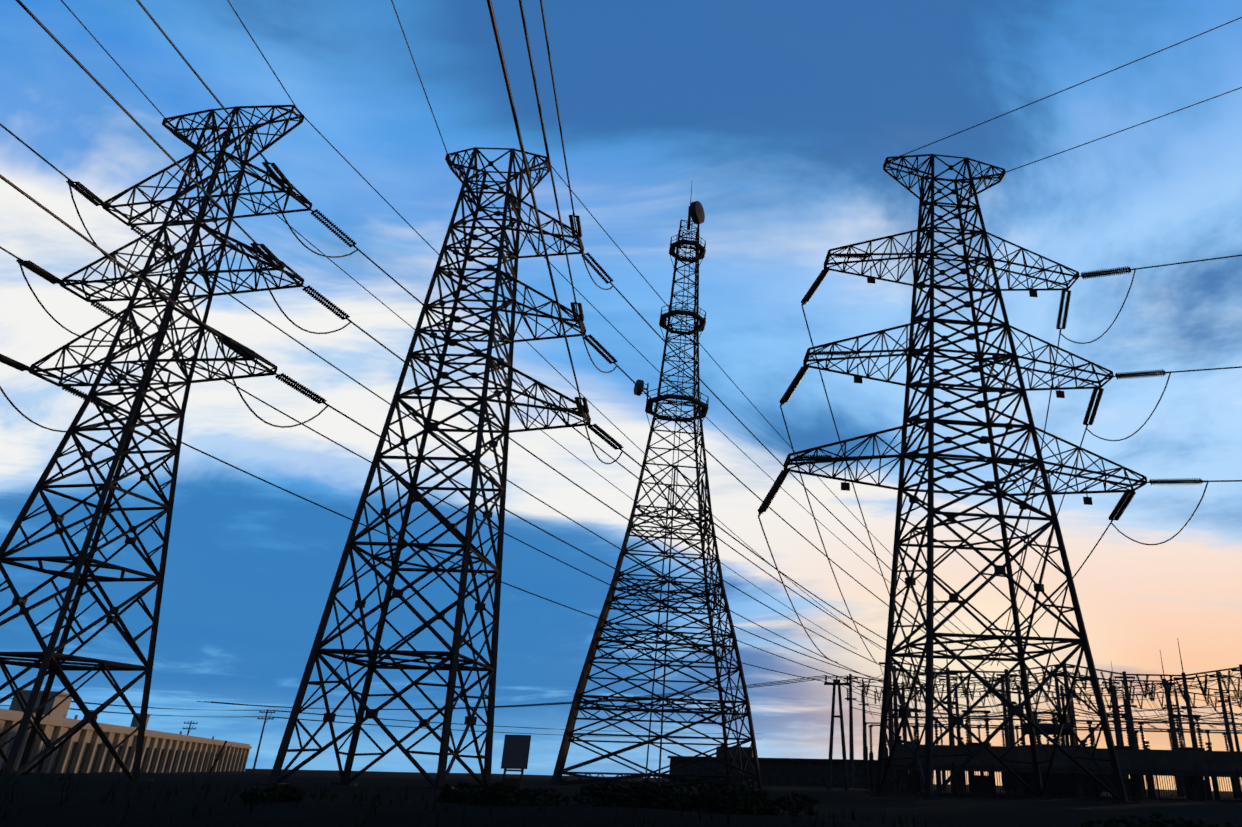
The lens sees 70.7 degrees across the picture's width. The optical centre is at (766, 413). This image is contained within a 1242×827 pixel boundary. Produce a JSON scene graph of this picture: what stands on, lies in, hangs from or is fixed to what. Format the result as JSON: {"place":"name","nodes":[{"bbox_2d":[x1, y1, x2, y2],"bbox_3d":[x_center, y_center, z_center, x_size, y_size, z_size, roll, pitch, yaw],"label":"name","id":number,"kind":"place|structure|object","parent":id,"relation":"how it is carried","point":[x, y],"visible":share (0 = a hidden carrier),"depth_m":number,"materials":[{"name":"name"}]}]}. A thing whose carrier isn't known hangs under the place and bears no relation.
{"place":"outdoors","nodes":[
{"label":"outdoors","id":0,"kind":"place"},
{"bbox_2d":[0,675,895,738],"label":"power lines","id":1,"kind":"object","parent":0,"point":[661,695],"visible":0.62,"depth_m":92.97,"materials":[{"name":"grey metal"}]},
{"bbox_2d":[847,689,876,703],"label":"insulators","id":2,"kind":"object","parent":1,"relation":"attached to","point":[875,700],"visible":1,"depth_m":71.56,"materials":[{"name":"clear glass"}]},
{"bbox_2d":[0,769,1241,826],"bbox_3d":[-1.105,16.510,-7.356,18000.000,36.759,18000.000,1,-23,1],"label":"ground","id":3,"kind":"structure","parent":0,"point":[84,807],"depth_m":15.62,"materials":[{"name":"soil"}]},
{"bbox_2d":[0,690,251,772],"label":"building","id":4,"kind":"structure","parent":3,"relation":"on","point":[56,724],"depth_m":81.98,"materials":[{"name":"beige concrete"}]},
{"bbox_2d":[0,737,244,772],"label":"building windows","id":5,"kind":"structure","parent":4,"relation":"attached to","point":[57,758],"depth_m":81.42,"materials":[{"name":"black glass"}]},
{"bbox_2d":[0,105,311,780],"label":"pylon","id":6,"kind":"object","parent":3,"relation":"on","point":[53,663],"visible":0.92,"depth_m":44.06,"materials":[{"name":"metal"}]},
{"bbox_2d":[16,160,1207,522],"bbox_3d":[-6.044,-4.168,50.767,67.106,18.180,11.365,5,-23,-10],"label":"line hardware","id":7,"kind":"object","parent":6,"relation":"attached to","point":[572,302],"visible":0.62,"depth_m":49.23,"materials":[{"name":"metal"}]},
{"bbox_2d":[0,0,1241,688],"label":"conductors","id":8,"kind":"object","parent":6,"relation":"on","point":[496,34],"visible":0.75,"depth_m":55.31,"materials":[{"name":"grey metal"}]},
{"bbox_2d":[182,721,197,734],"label":"utility pole","id":9,"kind":"object","parent":3,"relation":"on","point":[190,723],"visible":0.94,"depth_m":151.16,"materials":[{"name":"brown wood"}]},
{"bbox_2d":[208,741,231,773],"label":"dead tree","id":10,"kind":"object","parent":3,"relation":"on","point":[216,760],"visible":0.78,"depth_m":87.69,"materials":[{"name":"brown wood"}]},
{"bbox_2d":[252,709,274,771],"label":"utility pole","id":11,"kind":"object","parent":3,"relation":"on","point":[256,757],"visible":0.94,"depth_m":123.35,"materials":[{"name":"brown wood"}]},
{"bbox_2d":[255,147,590,788],"bbox_3d":[-16.550,1.140,49.890,12.138,39.338,8.600,2,-23,-1],"label":"pylon","id":12,"kind":"object","parent":3,"relation":"on","point":[452,654],"visible":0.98,"depth_m":48.33,"materials":[{"name":"metal"}]},
{"bbox_2d":[437,782,527,802],"bbox_3d":[-4.692,6.406,14.169,1.459,0.602,0.986,1,-23,1],"label":"shrub","id":13,"kind":"object","parent":3,"relation":"on","point":[447,793],"visible":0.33,"depth_m":14.01,"materials":[{"name":"black plant"}]},
{"bbox_2d":[460,782,566,806],"bbox_3d":[-4.021,6.118,13.476,1.742,0.618,1.261,1,-23,1],"label":"shrub","id":14,"kind":"object","parent":3,"relation":"on","point":[498,788],"depth_m":13.36,"materials":[{"name":"green plant"}]},
{"bbox_2d":[501,734,530,790],"bbox_3d":[-10.471,14.647,35.745,1.060,2.380,0.450,5,-23,-10],"label":"sign frame","id":15,"kind":"object","parent":3,"relation":"on","point":[516,781],"visible":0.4,"depth_m":35.45,"materials":[{"name":"black metal"}]},
{"bbox_2d":[502,735,529,767],"bbox_3d":[-10.425,14.089,35.785,0.980,1.240,0.031,5,-23,-10],"label":"sign panel","id":16,"kind":"object","parent":15,"relation":"attached to","point":[515,754],"visible":0.86,"depth_m":35.76,"materials":[{"name":"black metal"}]},
{"bbox_2d":[571,781,667,808],"bbox_3d":[-2.233,6.100,13.398,1.555,0.654,1.091,1,-23,1],"label":"shrub","id":17,"kind":"object","parent":3,"relation":"on","point":[603,790],"depth_m":13.30,"materials":[{"name":"green plant"}]},
{"bbox_2d":[551,185,762,788],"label":"telecom tower","id":18,"kind":"structure","parent":3,"relation":"on","point":[698,325],"depth_m":82.89,"materials":[{"name":"metal"}]},
{"bbox_2d":[634,379,648,395],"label":"dish","id":19,"kind":"object","parent":18,"relation":"attached to","point":[638,391],"visible":0.81,"depth_m":89.82,"materials":[{"name":"paint"}]},
{"bbox_2d":[688,201,704,224],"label":"dish top","id":20,"kind":"object","parent":18,"relation":"on","point":[696,209],"visible":0.92,"depth_m":99.08,"materials":[{"name":"paint"}]},
{"bbox_2d":[599,777,747,810],"bbox_3d":[-1.447,6.119,13.461,2.678,0.772,1.992,1,-23,1],"label":"shrub","id":21,"kind":"object","parent":3,"relation":"on","point":[661,790],"depth_m":13.20,"materials":[{"name":"green plant"}]},
{"bbox_2d":[651,782,779,814],"bbox_3d":[-0.749,5.958,12.978,1.901,0.726,1.205,17,-28,-33],"label":"shrub","id":22,"kind":"object","parent":3,"relation":"on","point":[747,806],"depth_m":12.95,"materials":[{"name":"green plant"}]},
{"bbox_2d":[735,793,820,816],"bbox_3d":[0.054,6.601,14.184,1.761,0.637,1.282,1,-23,1],"label":"shrub","id":23,"kind":"object","parent":3,"relation":"on","point":[799,807],"depth_m":13.91,"materials":[{"name":"green plant"}]},
{"bbox_2d":[667,746,924,789],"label":"control building","id":24,"kind":"structure","parent":3,"relation":"on","point":[788,771],"depth_m":112.49,"materials":[{"name":"concrete"}]},
{"bbox_2d":[824,675,848,789],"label":"utility pole","id":25,"kind":"object","parent":3,"relation":"on","point":[836,681],"visible":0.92,"depth_m":66.84,"materials":[{"name":"metal"}]},
{"bbox_2d":[784,154,1146,803],"bbox_3d":[12.629,1.746,54.746,22.977,43.238,11.000,4,-23,-6],"label":"pylon","id":26,"kind":"object","parent":3,"relation":"on","point":[910,351],"visible":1,"depth_m":53.74,"materials":[{"name":"metal"}]},
{"bbox_2d":[0,164,1200,520],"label":"insulator strings","id":27,"kind":"object","parent":26,"relation":"attached to","point":[268,256],"visible":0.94,"depth_m":51.94,"materials":[{"name":"black glass"}]},
{"bbox_2d":[843,637,1241,802],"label":"electrical substation","id":28,"kind":"object","parent":3,"relation":"on","point":[1060,785],"visible":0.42,"depth_m":65.66,"materials":[{"name":"black metal"}]},
{"bbox_2d":[844,665,1241,733],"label":"overhead wires","id":29,"kind":"object","parent":28,"relation":"attached to","point":[1148,722],"visible":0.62,"depth_m":84.12,"materials":[{"name":"black metal"}]},
{"bbox_2d":[849,663,1241,800],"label":"substation posts","id":30,"kind":"object","parent":28,"relation":"attached to","point":[1175,758],"visible":0.44,"depth_m":61.80,"materials":[{"name":"black metal"}]},
{"bbox_2d":[862,664,1241,752],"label":"substation insulators","id":31,"kind":"object","parent":28,"relation":"attached to","point":[1072,736],"visible":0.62,"depth_m":77.22,"materials":[{"name":"black glass"}]},
{"bbox_2d":[1076,813,1205,826],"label":"shrub","id":32,"kind":"object","parent":3,"relation":"on","point":[1157,823],"visible":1,"depth_m":11.70,"materials":[{"name":"black plant"}]},
{"bbox_2d":[0,0,1241,790],"label":"sky","id":33,"kind":"structure","parent":0,"point":[783,119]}
]}

